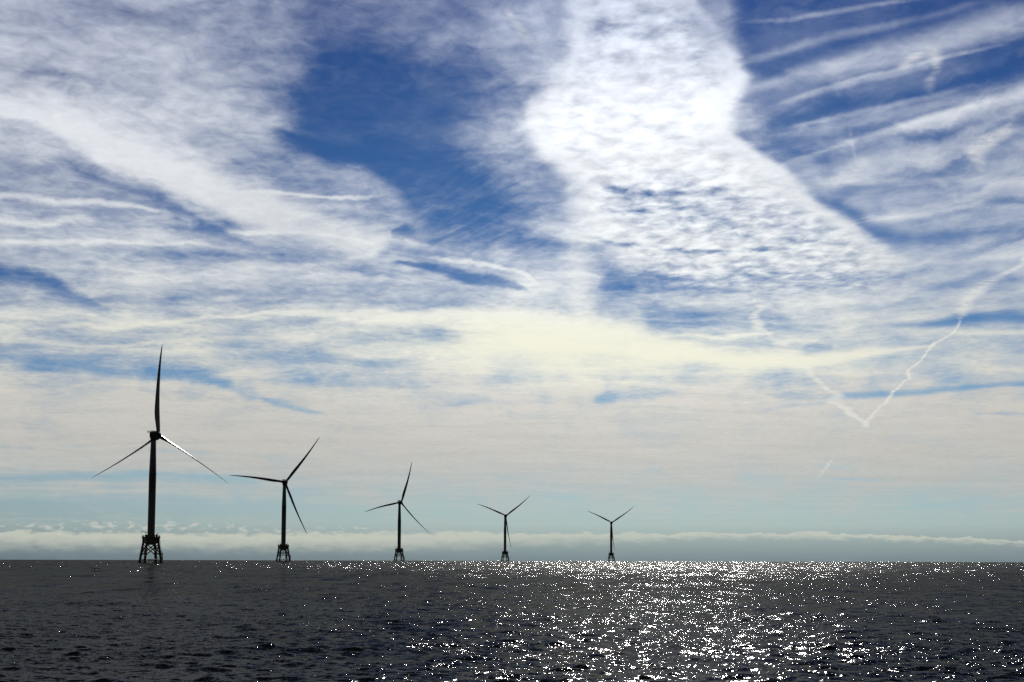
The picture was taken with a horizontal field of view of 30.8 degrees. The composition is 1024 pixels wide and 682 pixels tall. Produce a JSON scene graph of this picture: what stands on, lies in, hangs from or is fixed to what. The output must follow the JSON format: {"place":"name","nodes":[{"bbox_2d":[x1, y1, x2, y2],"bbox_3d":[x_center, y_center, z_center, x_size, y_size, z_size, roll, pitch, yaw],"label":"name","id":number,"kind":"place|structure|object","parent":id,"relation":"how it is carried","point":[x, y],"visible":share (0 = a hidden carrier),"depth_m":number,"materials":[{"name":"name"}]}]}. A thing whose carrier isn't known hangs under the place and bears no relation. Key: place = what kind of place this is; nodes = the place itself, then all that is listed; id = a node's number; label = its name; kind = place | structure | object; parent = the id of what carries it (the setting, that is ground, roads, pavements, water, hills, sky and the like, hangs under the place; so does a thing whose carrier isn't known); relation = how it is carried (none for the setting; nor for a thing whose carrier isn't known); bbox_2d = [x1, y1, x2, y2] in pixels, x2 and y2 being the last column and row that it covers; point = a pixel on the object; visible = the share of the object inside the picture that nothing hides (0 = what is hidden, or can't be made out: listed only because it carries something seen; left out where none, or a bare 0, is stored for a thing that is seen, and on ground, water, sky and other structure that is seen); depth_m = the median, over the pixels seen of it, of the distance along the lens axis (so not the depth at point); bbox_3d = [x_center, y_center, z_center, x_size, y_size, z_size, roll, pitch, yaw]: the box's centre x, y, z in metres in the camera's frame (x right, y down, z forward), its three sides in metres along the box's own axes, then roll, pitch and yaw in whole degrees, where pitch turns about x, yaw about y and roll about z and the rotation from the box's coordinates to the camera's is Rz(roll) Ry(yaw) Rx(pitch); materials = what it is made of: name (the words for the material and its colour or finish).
{"place":"outdoors","nodes":[
{"label":"outdoors","id":0,"kind":"place"},
{"bbox_2d":[0,560,1023,681],"bbox_3d":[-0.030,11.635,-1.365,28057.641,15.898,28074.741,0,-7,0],"label":"sea","id":1,"kind":"structure","parent":0,"point":[362,621],"depth_m":122.87,"materials":[{"name":"black liquid"}]},
{"bbox_2d":[95,347,224,562],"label":"wind turbine","id":2,"kind":"object","parent":1,"relation":"in","point":[149,538],"visible":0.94,"depth_m":1532.26,"materials":[{"name":"metal"}]},
{"bbox_2d":[231,438,318,561],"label":"wind turbine","id":3,"kind":"object","parent":1,"relation":"in","point":[283,545],"visible":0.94,"depth_m":2471.14,"materials":[{"name":"metal"}]},
{"bbox_2d":[365,463,426,560],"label":"wind turbine","id":4,"kind":"object","parent":1,"relation":"in","point":[399,550],"visible":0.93,"depth_m":3334.38,"materials":[{"name":"metal"}]},
{"bbox_2d":[478,499,525,560],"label":"wind turbine","id":5,"kind":"object","parent":1,"relation":"in","point":[504,552],"visible":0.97,"depth_m":4322.45,"materials":[{"name":"metal"}]},
{"bbox_2d":[588,507,632,560],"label":"wind turbine","id":6,"kind":"object","parent":1,"relation":"in","point":[611,554],"visible":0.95,"depth_m":5084.50,"materials":[{"name":"metal"}]},
{"bbox_2d":[0,0,1023,561],"label":"sky","id":7,"kind":"structure","parent":0,"point":[745,278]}
]}

